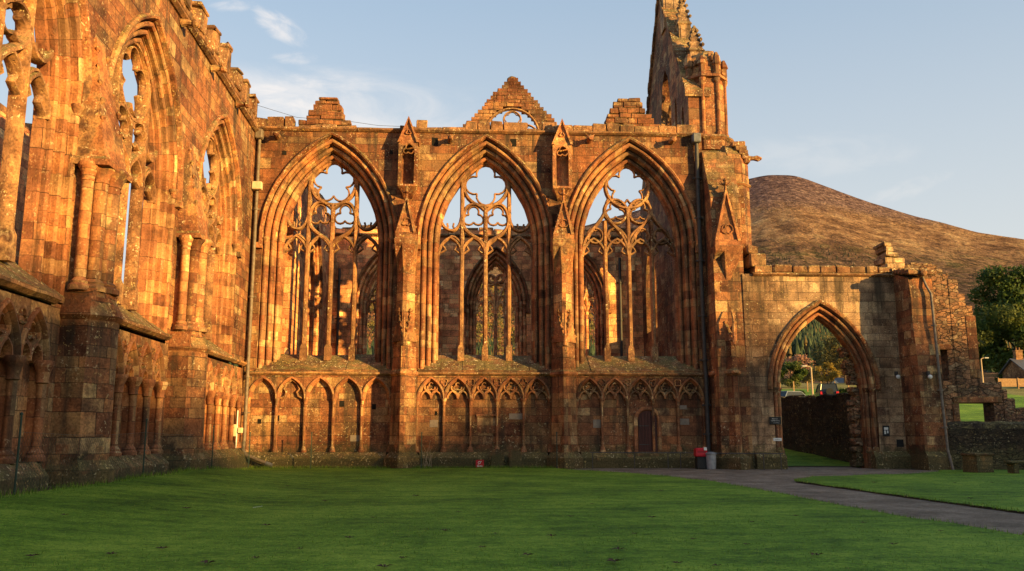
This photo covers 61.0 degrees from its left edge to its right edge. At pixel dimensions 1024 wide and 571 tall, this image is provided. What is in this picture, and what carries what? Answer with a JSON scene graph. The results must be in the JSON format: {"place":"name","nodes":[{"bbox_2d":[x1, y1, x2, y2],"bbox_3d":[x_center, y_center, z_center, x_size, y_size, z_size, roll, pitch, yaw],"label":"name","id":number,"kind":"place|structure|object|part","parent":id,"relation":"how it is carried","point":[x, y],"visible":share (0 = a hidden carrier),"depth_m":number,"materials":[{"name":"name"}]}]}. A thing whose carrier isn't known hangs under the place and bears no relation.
{"place":"outdoors","nodes":[
{"label":"outdoors","id":0,"kind":"place"},
{"bbox_2d":[2,471,177,495],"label":"soil","id":1,"kind":"structure","parent":0,"point":[51,487],"depth_m":21.08,"materials":[{"name":"brown soil"}]},
{"bbox_2d":[0,464,1023,570],"bbox_3d":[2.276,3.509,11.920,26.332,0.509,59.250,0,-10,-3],"label":"lawn","id":2,"kind":"structure","parent":0,"point":[424,513],"depth_m":14.59,"materials":[{"name":"green plant"}]},
{"bbox_2d":[422,440,436,466],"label":"dead stalks","id":3,"kind":"object","parent":2,"relation":"on","point":[426,462],"visible":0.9,"depth_m":40.99,"materials":[{"name":"brown plant"}]},
{"bbox_2d":[476,460,483,467],"bbox_3d":[-1.519,8.457,40.987,0.380,0.460,0.056,0,-10,-3],"label":"red sign","id":4,"kind":"object","parent":2,"relation":"on","point":[478,462],"visible":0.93,"depth_m":40.98,"materials":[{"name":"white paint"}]},
{"bbox_2d":[0,0,1023,281],"label":"sky","id":5,"kind":"structure","parent":0,"point":[911,107],"materials":[{"name":"blue"}]},
{"bbox_2d":[509,449,521,467],"bbox_3d":[0.158,8.278,41.261,0.625,1.023,0.222,2,-15,-10],"label":"gravestone","id":6,"kind":"object","parent":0,"point":[514,453],"visible":0.74,"depth_m":41.18,"materials":[{"name":"stone"}]},
{"bbox_2d":[233,175,1023,382],"bbox_3d":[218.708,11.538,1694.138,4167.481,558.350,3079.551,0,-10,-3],"label":"hill","id":7,"kind":"structure","parent":0,"point":[796,220],"depth_m":1552.02,"materials":[{"name":"brown plant"}]},
{"bbox_2d":[367,280,594,355],"bbox_3d":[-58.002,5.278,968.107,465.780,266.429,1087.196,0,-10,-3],"label":"autumn wood","id":8,"kind":"object","parent":7,"relation":"on","point":[500,348],"visible":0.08,"depth_m":1003.18,"materials":[{"name":"green plant"}]},
{"bbox_2d":[229,240,1014,371],"bbox_3d":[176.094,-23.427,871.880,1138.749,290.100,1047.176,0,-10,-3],"label":"conifer forest","id":9,"kind":"object","parent":7,"relation":"on","point":[806,340],"visible":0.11,"depth_m":452.44,"materials":[{"name":"green plant"}]},
{"bbox_2d":[569,468,918,469],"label":"path","id":10,"kind":"structure","parent":0,"point":[730,469],"depth_m":40.13,"materials":[{"name":"grey asphalt"}]},
{"bbox_2d":[693,447,706,468],"bbox_3d":[8.845,8.091,40.743,0.540,1.000,0.520,0,-10,-3],"label":"litter bin","id":11,"kind":"object","parent":10,"relation":"on","point":[700,457],"visible":0.99,"depth_m":40.56,"materials":[{"name":"red plastic"}]},
{"bbox_2d":[705,452,716,468],"bbox_3d":[9.284,8.159,40.549,0.524,0.800,0.524,0,-10,-3],"label":"litter bin","id":12,"kind":"object","parent":10,"relation":"on","point":[710,460],"visible":0.97,"depth_m":40.36,"materials":[{"name":"grey metal"}]},
{"bbox_2d":[593,470,1023,534],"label":"path","id":13,"kind":"structure","parent":0,"point":[781,481],"depth_m":23.20,"materials":[{"name":"grey asphalt"}]},
{"bbox_2d":[784,448,849,465],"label":"grass bank","id":14,"kind":"structure","parent":0,"point":[795,458],"depth_m":46.83,"materials":[{"name":"green plant"}]},
{"bbox_2d":[788,466,858,467],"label":"path","id":15,"kind":"structure","parent":0,"point":[820,467],"depth_m":42.43,"materials":[{"name":"grey asphalt"}]},
{"bbox_2d":[780,383,1023,467],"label":"ground","id":16,"kind":"structure","parent":0,"point":[1014,390],"depth_m":109.94,"materials":[{"name":"green plant"}]},
{"bbox_2d":[0,104,31,261],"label":"range wall","id":17,"kind":"structure","parent":16,"relation":"on","point":[22,175],"depth_m":39.37,"materials":[{"name":"stone"}]},
{"bbox_2d":[0,0,258,492],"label":"nave wall","id":18,"kind":"structure","parent":16,"relation":"on","point":[92,343],"depth_m":26.39,"materials":[{"name":"stone"}]},
{"bbox_2d":[0,0,91,304],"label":"window","id":19,"kind":"structure","parent":18,"relation":"in","point":[59,75],"depth_m":22.18,"materials":[{"name":"stone"}]},
{"bbox_2d":[83,13,183,338],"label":"window","id":20,"kind":"structure","parent":18,"relation":"in","point":[154,160],"depth_m":29.78,"materials":[{"name":"stone"}]},
{"bbox_2d":[157,114,242,360],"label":"window","id":21,"kind":"structure","parent":18,"relation":"in","point":[222,193],"depth_m":39.05,"materials":[{"name":"stone"}]},
{"bbox_2d":[233,424,235,435],"bbox_3d":[-13.103,6.789,40.755,0.330,0.550,0.305,0,-10,-3],"label":"meter box","id":22,"kind":"object","parent":18,"relation":"attached to","point":[234,431],"visible":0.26,"depth_m":40.64,"materials":[{"name":"metal"}]},
{"bbox_2d":[235,410,237,447],"bbox_3d":[-12.909,7.162,40.712,0.055,2.600,0.055,5,-11,-25],"label":"conduit","id":23,"kind":"object","parent":18,"relation":"attached to","point":[236,429],"visible":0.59,"depth_m":40.77,"materials":[{"name":"white paint"}]},
{"bbox_2d":[241,129,272,467],"bbox_3d":[-12.065,0.322,42.067,1.840,16.658,0.542,-4,-10,20],"label":"downpipe","id":24,"kind":"object","parent":18,"relation":"attached to","point":[259,135],"visible":0.98,"depth_m":42.25,"materials":[{"name":"grey metal"}]},
{"bbox_2d":[252,181,262,189],"bbox_3d":[-12.645,-4.949,43.160,0.480,0.400,0.320,0,-10,-3],"label":"junction box","id":25,"kind":"object","parent":24,"relation":"attached to","point":[257,185],"visible":1,"depth_m":43.01,"materials":[{"name":"white plastic"}]},
{"bbox_2d":[280,178,329,354],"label":"aisle wall","id":26,"kind":"structure","parent":16,"relation":"on","point":[291,336],"depth_m":47.64,"materials":[{"name":"stone"}]},
{"bbox_2d":[307,224,322,354],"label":"window","id":27,"kind":"structure","parent":26,"relation":"in","point":[315,300],"depth_m":51.92,"materials":[{"name":"stone"}]},
{"bbox_2d":[317,224,643,355],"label":"choir wall","id":28,"kind":"structure","parent":16,"relation":"on","point":[448,325],"depth_m":57.53,"materials":[{"name":"stone"}]},
{"bbox_2d":[335,268,342,354],"bbox_3d":[-11.302,3.964,56.130,0.396,10.300,0.248,0,-10,-3],"label":"downpipe","id":29,"kind":"object","parent":28,"relation":"attached to","point":[339,280],"visible":0.68,"depth_m":56.46,"materials":[{"name":"metal"}]},
{"bbox_2d":[355,253,377,354],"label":"window","id":30,"kind":"structure","parent":28,"relation":"in","point":[367,276],"depth_m":57.24,"materials":[{"name":"stone"}]},
{"bbox_2d":[464,246,530,355],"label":"window","id":31,"kind":"structure","parent":28,"relation":"in","point":[520,296],"depth_m":57.68,"materials":[{"name":"stone"}]},
{"bbox_2d":[584,254,611,355],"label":"window","id":32,"kind":"structure","parent":28,"relation":"in","point":[592,271],"depth_m":57.99,"materials":[{"name":"stone"}]},
{"bbox_2d":[617,258,623,355],"bbox_3d":[7.177,3.670,57.082,0.396,11.200,0.248,0,-10,-3],"label":"downpipe","id":33,"kind":"object","parent":28,"relation":"attached to","point":[620,307],"visible":0.62,"depth_m":57.40,"materials":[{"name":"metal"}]},
{"bbox_2d":[238,97,753,469],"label":"church wall","id":34,"kind":"structure","parent":16,"relation":"on","point":[406,384],"depth_m":43.09,"materials":[{"name":"stone"}]},
{"bbox_2d":[255,132,397,371],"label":"window","id":35,"kind":"structure","parent":34,"relation":"in","point":[330,149],"depth_m":43.69,"materials":[{"name":"stone"}]},
{"bbox_2d":[258,105,399,126],"bbox_3d":[-9.322,-8.625,44.204,7.203,1.020,0.049,0,-10,-2],"label":"cable","id":36,"kind":"object","parent":34,"relation":"attached to","point":[326,119],"visible":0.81,"depth_m":44.16,"materials":[{"name":"metal"}]},
{"bbox_2d":[417,134,553,371],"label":"window","id":37,"kind":"structure","parent":34,"relation":"in","point":[455,174],"depth_m":44.05,"materials":[{"name":"stone"}]},
{"bbox_2d":[463,76,556,128],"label":"gable wall","id":38,"kind":"structure","parent":34,"relation":"on","point":[512,95],"depth_m":45.92,"materials":[{"name":"stone"}]},
{"bbox_2d":[568,136,700,372],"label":"window","id":39,"kind":"structure","parent":34,"relation":"in","point":[631,154],"depth_m":44.48,"materials":[{"name":"stone"}]},
{"bbox_2d":[634,406,663,455],"bbox_3d":[6.631,7.114,42.305,1.419,2.448,0.507,0,-10,-3],"label":"door","id":40,"kind":"structure","parent":34,"relation":"in","point":[643,441],"depth_m":42.39,"materials":[{"name":"brown wood"}]},
{"bbox_2d":[691,133,711,451],"bbox_3d":[9.509,0.533,43.317,0.502,16.954,0.475,0,-10,-3],"label":"downpipe","id":41,"kind":"object","parent":34,"relation":"attached to","point":[695,139],"visible":0.93,"depth_m":43.37,"materials":[{"name":"metal"}]},
{"bbox_2d":[491,449,503,467],"bbox_3d":[-0.688,8.275,41.257,0.617,1.026,0.201,0,-10,-3],"label":"gravestone","id":42,"kind":"object","parent":16,"relation":"on","point":[500,459],"visible":0.57,"depth_m":41.18,"materials":[{"name":"stone"}]},
{"bbox_2d":[640,0,710,355],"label":"transept gable","id":43,"kind":"structure","parent":16,"relation":"on","point":[674,96],"depth_m":51.17,"materials":[{"name":"stone"}]},
{"bbox_2d":[684,51,761,273],"bbox_3d":[10.865,-1.624,44.952,3.911,22.574,2.637,-9,-13,42],"label":"stair turret","id":44,"kind":"object","parent":16,"relation":"on","point":[705,69],"visible":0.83,"depth_m":45.64,"materials":[{"name":"stone"}]},
{"bbox_2d":[781,391,805,396],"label":"parked car","id":45,"kind":"object","parent":16,"relation":"on","point":[785,393],"visible":0.08,"depth_m":80.33,"materials":[{"name":"paint"}]},
{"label":"windows","id":46,"kind":"part","parent":45,"relation":"part of","materials":[{"name":"grey glass"}]},
{"bbox_2d":[780,361,807,386],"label":"round shrub","id":47,"kind":"object","parent":16,"relation":"on","point":[797,373],"visible":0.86,"depth_m":109.30,"materials":[{"name":"green plant"}]},
{"bbox_2d":[783,353,815,376],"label":"bare tree","id":48,"kind":"object","parent":16,"relation":"on","point":[799,357],"visible":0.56,"depth_m":135.53,"materials":[{"name":"pink plant"}]},
{"bbox_2d":[801,365,813,394],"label":"street lamp","id":49,"kind":"object","parent":16,"relation":"on","point":[811,378],"visible":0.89,"depth_m":87.66,"materials":[{"name":"grey metal"}]},
{"bbox_2d":[799,368,820,382],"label":"round shrub","id":50,"kind":"object","parent":16,"relation":"on","point":[808,378],"visible":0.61,"depth_m":127.59,"materials":[{"name":"green plant"}]},
{"bbox_2d":[780,381,848,391],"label":"field fence","id":51,"kind":"object","parent":16,"relation":"on","point":[793,387],"visible":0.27,"depth_m":99.65,"materials":[{"name":"brown wood"}]},
{"bbox_2d":[781,392,859,461],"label":"yard wall","id":52,"kind":"structure","parent":16,"relation":"on","point":[817,424],"depth_m":48.76,"materials":[{"name":"brown stone"}]},
{"bbox_2d":[815,383,838,395],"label":"parked car","id":53,"kind":"object","parent":16,"relation":"on","point":[826,388],"visible":0.26,"depth_m":82.60,"materials":[{"name":"paint"}]},
{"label":"windows","id":54,"kind":"part","parent":53,"relation":"part of","materials":[{"name":"black glass"}]},
{"bbox_2d":[814,362,840,382],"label":"round shrub","id":55,"kind":"object","parent":16,"relation":"on","point":[829,376],"visible":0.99,"depth_m":120.18,"materials":[{"name":"yellow plant"}]},
{"bbox_2d":[810,333,847,381],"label":"broadleaf tree","id":56,"kind":"object","parent":16,"relation":"on","point":[826,356],"visible":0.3,"depth_m":123.70,"materials":[{"name":"green plant"}]},
{"bbox_2d":[830,378,843,382],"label":"bungalow","id":57,"kind":"object","parent":16,"relation":"on","point":[837,380],"visible":0.02,"depth_m":169.02,"materials":[{"name":"stone"}]},
{"bbox_2d":[838,386,855,392],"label":"round shrub","id":58,"kind":"object","parent":16,"relation":"on","point":[842,390],"visible":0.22,"depth_m":85.90,"materials":[{"name":"green plant"}]},
{"bbox_2d":[742,241,953,469],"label":"gateway wall","id":59,"kind":"structure","parent":16,"relation":"on","point":[875,320],"depth_m":41.88,"materials":[{"name":"stone"}]},
{"bbox_2d":[769,417,780,423],"bbox_3d":[12.472,6.401,41.188,0.560,0.360,0.049,0,-10,-3],"label":"notice board","id":60,"kind":"object","parent":59,"relation":"attached to","point":[774,420],"visible":1,"depth_m":41.17,"materials":[{"name":"black paint"}]},
{"bbox_2d":[882,426,889,435],"bbox_3d":[17.797,6.916,41.351,0.320,0.500,0.039,0,-10,-3],"label":"pictogram sign","id":61,"kind":"object","parent":59,"relation":"attached to","point":[886,431],"visible":1,"depth_m":41.33,"materials":[{"name":"metal"}]},
{"bbox_2d":[894,371,899,378],"bbox_3d":[18.473,4.298,41.678,0.207,0.368,0.290,0,-10,-3],"label":"floodlight","id":62,"kind":"object","parent":59,"relation":"attached to","point":[896,375],"visible":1,"depth_m":41.69,"materials":[{"name":"white paint"}]},
{"bbox_2d":[896,439,903,446],"bbox_3d":[18.440,7.491,41.303,0.350,0.350,0.005,0,-10,-3],"label":"vent hole","id":63,"kind":"object","parent":59,"relation":"attached to","point":[900,442],"visible":1,"depth_m":41.30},
{"bbox_2d":[926,371,932,378],"bbox_3d":[19.245,4.129,40.097,0.207,0.368,0.290,0,-10,-3],"label":"floodlight","id":64,"kind":"object","parent":59,"relation":"attached to","point":[929,375],"visible":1,"depth_m":40.10,"materials":[{"name":"white paint"}]},
{"bbox_2d":[921,276,953,469],"bbox_3d":[19.720,3.980,40.221,0.302,9.137,0.894,6,-12,-33],"label":"downpipe","id":65,"kind":"object","parent":59,"relation":"attached to","point":[940,389],"visible":0.94,"depth_m":40.12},
{"bbox_2d":[905,262,1023,421],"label":"rubble wall","id":66,"kind":"structure","parent":16,"relation":"on","point":[958,341],"depth_m":42.88,"materials":[{"name":"stone"}]},
{"bbox_2d":[980,357,988,382],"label":"street lamp","id":67,"kind":"object","parent":16,"relation":"on","point":[982,368],"visible":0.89,"depth_m":107.09,"materials":[{"name":"grey metal"}]},
{"bbox_2d":[947,421,1023,469],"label":"boundary wall","id":68,"kind":"structure","parent":16,"relation":"on","point":[1002,441],"depth_m":40.49,"materials":[{"name":"stone"}]},
{"bbox_2d":[966,264,1023,382],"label":"broadleaf tree","id":69,"kind":"object","parent":16,"relation":"on","point":[997,321],"visible":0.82,"depth_m":141.28,"materials":[{"name":"green plant"}]},
{"bbox_2d":[997,378,1023,388],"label":"wooden fence","id":70,"kind":"object","parent":16,"relation":"on","point":[1017,382],"visible":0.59,"depth_m":109.06,"materials":[{"name":"brown wood"}]},
{"bbox_2d":[999,348,1023,382],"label":"brick house","id":71,"kind":"structure","parent":16,"relation":"on","point":[1013,368],"depth_m":114.98,"materials":[{"name":"stone"}]},
{"bbox_2d":[781,389,1023,421],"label":"grass bank","id":72,"kind":"structure","parent":0,"point":[971,412],"depth_m":79.83,"materials":[{"name":"green plant"}]},
{"bbox_2d":[796,470,1023,513],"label":"lawn","id":73,"kind":"structure","parent":0,"point":[976,490],"depth_m":26.86,"materials":[{"name":"green plant"}]},
{"bbox_2d":[960,453,993,472],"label":"stone plinth","id":74,"kind":"structure","parent":73,"relation":"on","point":[978,462],"depth_m":36.07,"materials":[{"name":"brown stone"}]},
{"bbox_2d":[1003,461,1023,472],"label":"stone bench","id":75,"kind":"object","parent":73,"relation":"on","point":[1012,466],"visible":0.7,"depth_m":35.07,"materials":[{"name":"brown stone"}]}
]}

